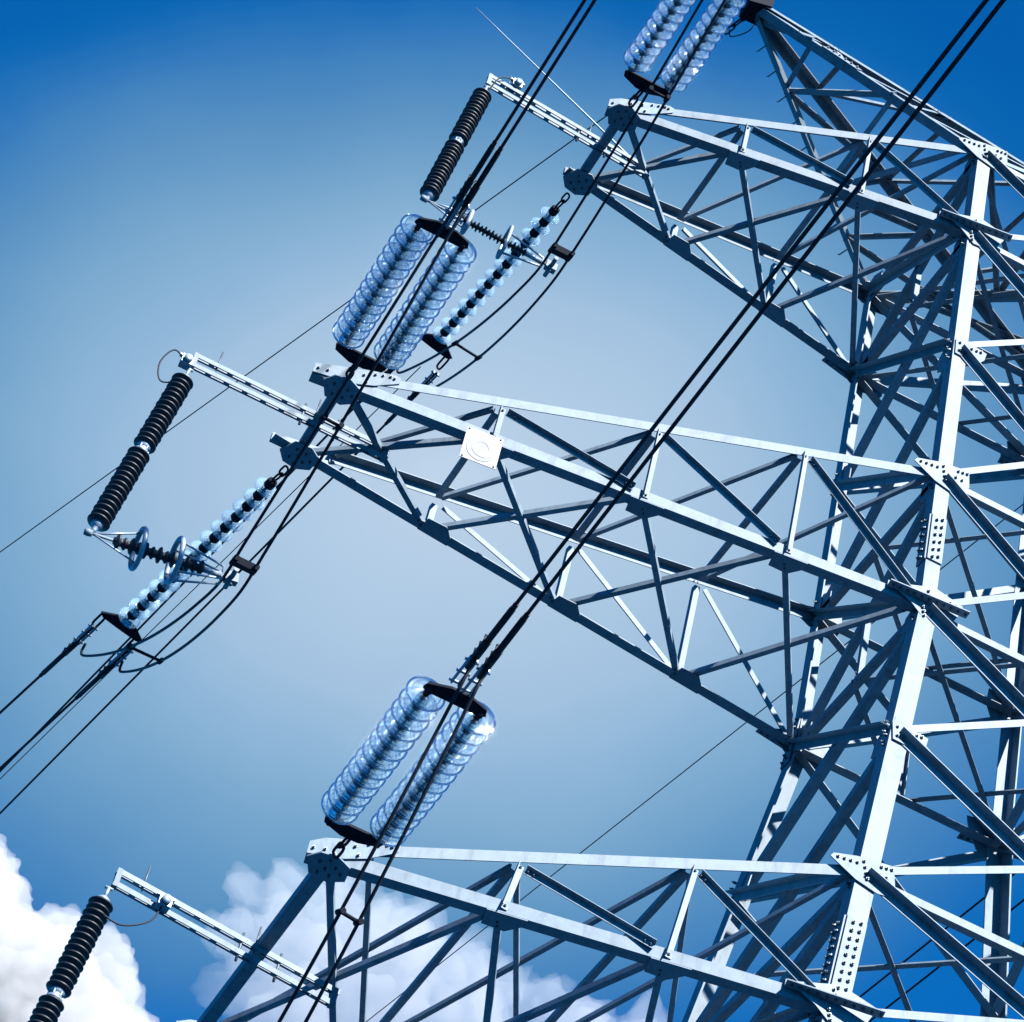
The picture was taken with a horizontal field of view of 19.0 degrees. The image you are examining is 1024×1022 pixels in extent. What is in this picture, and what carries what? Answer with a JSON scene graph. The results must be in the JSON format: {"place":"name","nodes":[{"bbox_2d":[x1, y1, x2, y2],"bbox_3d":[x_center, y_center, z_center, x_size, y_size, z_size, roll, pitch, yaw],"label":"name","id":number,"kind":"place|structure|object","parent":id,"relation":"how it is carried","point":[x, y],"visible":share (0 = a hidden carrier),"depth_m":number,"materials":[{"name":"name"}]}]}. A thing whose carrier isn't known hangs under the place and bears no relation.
{"place":"outdoors","nodes":[
{"label":"outdoors","id":0,"kind":"place"},
{"bbox_2d":[0,0,1023,1021],"label":"sky","id":1,"kind":"structure","parent":0,"point":[208,178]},
{"label":"ground","id":2,"kind":"structure","parent":0,"visible":0},
{"bbox_2d":[176,0,1023,1021],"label":"transmission tower","id":3,"kind":"structure","parent":2,"relation":"on","point":[860,876],"depth_m":29.70,"materials":[{"name":"metal"}]},
{"bbox_2d":[91,465,288,646],"bbox_3d":[-3.196,0.415,30.162,0.531,0.302,3.372,32,-47,-16],"label":"insulator string","id":4,"kind":"object","parent":3,"relation":"attached to","point":[124,625],"visible":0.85,"depth_m":30.11,"materials":[{"name":"glass"}]},
{"bbox_2d":[0,623,97,713],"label":"conductor","id":5,"kind":"object","parent":4,"relation":"hanging from","point":[78,640],"visible":1,"depth_m":31.36,"materials":[{"name":"metal"}]},
{"bbox_2d":[80,198,460,656],"bbox_3d":[-2.597,0.067,27.992,0.113,2.185,7.642,30,-47,-14],"label":"jumper cable","id":6,"kind":"object","parent":5,"relation":"hanging from","point":[307,441],"visible":1,"depth_m":26.31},
{"bbox_2d":[229,554,259,575],"bbox_3d":[-2.349,0.475,26.829,0.250,0.112,0.190,26,-46,-11],"label":"cable spacer","id":7,"kind":"object","parent":6,"relation":"attached to","point":[241,563],"visible":1,"depth_m":26.78,"materials":[{"name":"metal"}]},
{"bbox_2d":[319,413,343,428],"bbox_3d":[-1.551,-0.767,26.274,0.212,0.086,0.110,31,-47,-15],"label":"cable spacer","id":8,"kind":"object","parent":6,"relation":"attached to","point":[324,416],"visible":1,"depth_m":26.25,"materials":[{"name":"metal"}]},
{"bbox_2d":[0,646,132,769],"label":"conductor","id":9,"kind":"object","parent":4,"relation":"hanging from","point":[115,661],"visible":0.91,"depth_m":31.64,"materials":[{"name":"metal"}]},
{"bbox_2d":[118,204,467,672],"bbox_3d":[-2.401,0.184,28.053,0.072,2.187,7.589,28,-47,-13],"label":"jumper cable","id":10,"kind":"object","parent":9,"relation":"hanging from","point":[230,603],"visible":1,"depth_m":26.35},
{"bbox_2d":[126,643,163,664],"bbox_3d":[-3.504,1.366,29.187,0.375,0.097,0.110,28,-47,-13],"label":"cable spacer","id":11,"kind":"object","parent":10,"relation":"attached to","point":[128,648],"visible":1,"depth_m":29.18,"materials":[{"name":"metal"}]},
{"bbox_2d":[0,366,420,778],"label":"earth wire","id":12,"kind":"object","parent":3,"relation":"attached to","point":[187,595],"visible":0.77,"depth_m":38.74,"materials":[{"name":"grey metal"}]},
{"bbox_2d":[110,865,340,1009],"bbox_3d":[-2.330,3.456,25.126,2.090,0.558,0.060,26,-46,-11],"label":"arrester bracket","id":13,"kind":"object","parent":3,"relation":"attached to","point":[330,1002],"visible":0.98,"depth_m":25.06,"materials":[{"name":"metal"}]},
{"bbox_2d":[27,885,113,1021],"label":"surge arrester","id":14,"kind":"object","parent":13,"relation":"attached to","point":[75,956],"visible":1,"depth_m":24.24,"materials":[{"name":"black plastic"}]},
{"bbox_2d":[101,891,175,925],"bbox_3d":[-3.042,3.209,24.766,0.567,0.455,0.130,26,-46,-11],"label":"surge counter","id":15,"kind":"object","parent":13,"relation":"hanging from","point":[164,902],"visible":1,"depth_m":24.87,"materials":[{"name":"metal"}]},
{"bbox_2d":[191,352,389,462],"bbox_3d":[-2.061,-1.009,28.662,2.050,0.430,0.060,26,-46,-11],"label":"arrester bracket","id":16,"kind":"object","parent":3,"relation":"attached to","point":[274,405],"visible":0.9,"depth_m":28.59,"materials":[{"name":"metal"}]},
{"bbox_2d":[87,367,193,532],"bbox_3d":[-3.324,-0.565,27.480,0.434,2.385,0.215,26,-46,-11],"label":"surge arrester","id":17,"kind":"object","parent":16,"relation":"attached to","point":[101,517],"visible":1,"depth_m":27.34,"materials":[{"name":"black plastic"}]},
{"bbox_2d":[83,526,238,588],"bbox_3d":[-3.074,0.395,26.804,1.422,0.486,0.450,26,-46,-11],"label":"gap insulator","id":18,"kind":"object","parent":17,"relation":"attached to","point":[142,550],"visible":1,"depth_m":26.77,"materials":[{"name":"black plastic"}]},
{"bbox_2d":[157,349,194,382],"bbox_3d":[-3.108,-1.344,28.281,0.308,0.443,0.142,26,-46,-11],"label":"surge counter","id":19,"kind":"object","parent":16,"relation":"attached to","point":[187,360],"visible":1,"depth_m":28.33,"materials":[{"name":"metal"}]},
{"bbox_2d":[0,9,757,551],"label":"earth wire","id":20,"kind":"object","parent":3,"relation":"attached to","point":[738,21],"visible":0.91,"depth_m":39.62,"materials":[{"name":"metal"}]},
{"bbox_2d":[332,214,476,379],"bbox_3d":[-1.049,-1.829,27.315,0.739,0.441,2.331,26,-46,-11],"label":"double insulator string","id":21,"kind":"object","parent":3,"relation":"attached to","point":[372,298],"visible":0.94,"depth_m":27.09,"materials":[{"name":"glass"}]},
{"bbox_2d":[439,0,586,225],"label":"conductor","id":22,"kind":"object","parent":21,"relation":"attached to","point":[466,187],"visible":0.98,"depth_m":25.71,"materials":[{"name":"metal"}]},
{"bbox_2d":[445,0,596,231],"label":"conductor","id":23,"kind":"object","parent":21,"relation":"attached to","point":[472,193],"visible":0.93,"depth_m":25.71,"materials":[{"name":"metal"}]},
{"bbox_2d":[321,676,495,858],"bbox_3d":[-0.892,2.040,23.232,0.739,0.360,2.456,26,-46,-11],"label":"double insulator string","id":24,"kind":"object","parent":3,"relation":"attached to","point":[401,727],"visible":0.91,"depth_m":22.99,"materials":[{"name":"glass"}]},
{"bbox_2d":[449,0,988,686],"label":"conductor","id":25,"kind":"object","parent":24,"relation":"attached to","point":[487,640],"visible":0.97,"depth_m":19.55,"materials":[{"name":"metal"}]},
{"bbox_2d":[277,661,474,1021],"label":"jumper cable","id":26,"kind":"object","parent":25,"relation":"hanging from","point":[377,843],"visible":1,"depth_m":21.93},
{"bbox_2d":[335,907,363,925],"bbox_3d":[-1.166,2.913,21.931,0.206,0.080,0.110,33,-48,-17],"label":"cable spacer","id":27,"kind":"object","parent":26,"relation":"attached to","point":[343,912],"visible":1,"depth_m":21.91,"materials":[{"name":"metal"}]},
{"bbox_2d":[461,0,1005,695],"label":"conductor","id":28,"kind":"object","parent":24,"relation":"attached to","point":[499,650],"visible":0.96,"depth_m":19.55,"materials":[{"name":"metal"}]},
{"bbox_2d":[304,670,486,1021],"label":"jumper cable","id":29,"kind":"object","parent":28,"relation":"hanging from","point":[395,850],"visible":1,"depth_m":21.97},
{"bbox_2d":[459,426,502,469],"bbox_3d":[-0.290,-0.569,28.266,0.358,0.412,0.084,21,-45,-6],"label":"sign plate","id":30,"kind":"object","parent":3,"relation":"attached to","point":[481,447],"visible":1,"depth_m":28.23,"materials":[{"name":"white metal"}]},
{"bbox_2d":[408,192,569,369],"bbox_3d":[-0.270,-2.654,34.534,0.514,0.325,3.092,29,-47,-13],"label":"insulator string","id":31,"kind":"object","parent":3,"relation":"attached to","point":[436,343],"visible":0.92,"depth_m":34.56,"materials":[{"name":"glass"}]},
{"bbox_2d":[0,349,411,771],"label":"conductor","id":32,"kind":"object","parent":31,"relation":"attached to","point":[390,371],"visible":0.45,"depth_m":38.21,"materials":[{"name":"metal"}]},
{"bbox_2d":[396,0,702,373],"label":"jumper cable","id":33,"kind":"object","parent":32,"relation":"hanging from","point":[578,206],"visible":0.99,"depth_m":31.02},
{"bbox_2d":[548,242,574,261],"bbox_3d":[0.507,-2.654,31.340,0.250,0.112,0.187,26,-46,-11],"label":"cable spacer","id":34,"kind":"object","parent":33,"relation":"attached to","point":[556,249],"visible":1,"depth_m":31.30,"materials":[{"name":"metal"}]},
{"bbox_2d":[0,370,439,813],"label":"conductor","id":35,"kind":"object","parent":31,"relation":"attached to","point":[431,377],"visible":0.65,"depth_m":38.55,"materials":[{"name":"metal"}]},
{"bbox_2d":[426,0,725,386],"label":"jumper cable","id":36,"kind":"object","parent":35,"relation":"hanging from","point":[601,206],"visible":0.83,"depth_m":31.00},
{"bbox_2d":[451,340,481,360],"bbox_3d":[-0.496,-1.758,33.497,0.362,0.096,0.110,34,-48,-17],"label":"cable spacer","id":37,"kind":"object","parent":36,"relation":"attached to","point":[476,358],"visible":1,"depth_m":33.48,"materials":[{"name":"metal"}]},
{"bbox_2d":[646,85,670,101],"bbox_3d":[1.469,-4.179,30.636,0.247,0.080,0.110,26,-46,-11],"label":"cable spacer","id":38,"kind":"object","parent":36,"relation":"attached to","point":[667,98],"visible":1,"depth_m":30.62,"materials":[{"name":"metal"}]},
{"bbox_2d":[476,8,644,171],"bbox_3d":[0.534,-4.602,33.422,2.379,1.276,0.028,26,-46,-11],"label":"lightning rod","id":39,"kind":"object","parent":3,"relation":"attached to","point":[593,121],"visible":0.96,"depth_m":33.40,"materials":[{"name":"metal"}]},
{"bbox_2d":[485,73,649,180],"bbox_3d":[0.625,-4.212,33.141,2.034,0.540,0.060,26,-46,-11],"label":"arrester bracket","id":40,"kind":"object","parent":3,"relation":"attached to","point":[643,175],"visible":0.98,"depth_m":33.07,"materials":[{"name":"metal"}]},
{"bbox_2d":[420,84,491,202],"bbox_3d":[-0.579,-3.872,32.086,0.414,2.215,0.215,26,-46,-11],"label":"surge arrester","id":41,"kind":"object","parent":40,"relation":"attached to","point":[449,156],"visible":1,"depth_m":31.95,"materials":[{"name":"black plastic"}]},
{"bbox_2d":[420,194,558,276],"bbox_3d":[-0.242,-2.849,31.409,1.583,0.419,0.280,26,-46,-11],"label":"gap insulator","id":42,"kind":"object","parent":41,"relation":"attached to","point":[550,266],"visible":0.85,"depth_m":31.40,"materials":[{"name":"black plastic"}]},
{"bbox_2d":[488,77,524,90],"bbox_3d":[-0.062,-4.574,33.000,0.368,0.401,0.130,26,-46,-11],"label":"surge counter","id":43,"kind":"object","parent":40,"relation":"attached to","point":[518,83],"visible":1,"depth_m":33.06,"materials":[{"name":"metal"}]},
{"bbox_2d":[623,0,746,107],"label":"double insulator string","id":44,"kind":"object","parent":3,"relation":"attached to","point":[643,50],"visible":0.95,"depth_m":31.71,"materials":[{"name":"glass"}]},
{"bbox_2d":[366,504,1022,1021],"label":"earth wire","id":45,"kind":"object","parent":3,"relation":"attached to","point":[674,778],"visible":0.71,"depth_m":45.70,"materials":[{"name":"black metal"}]},
{"bbox_2d":[859,865,1023,997],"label":"earth wire","id":46,"kind":"object","parent":3,"relation":"attached to","point":[920,948],"visible":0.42,"depth_m":40.40,"materials":[{"name":"black metal"}]},
{"bbox_2d":[868,899,1023,1021],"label":"earth wire","id":47,"kind":"object","parent":3,"relation":"attached to","point":[935,969],"visible":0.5,"depth_m":40.73,"materials":[{"name":"black metal"}]}
]}

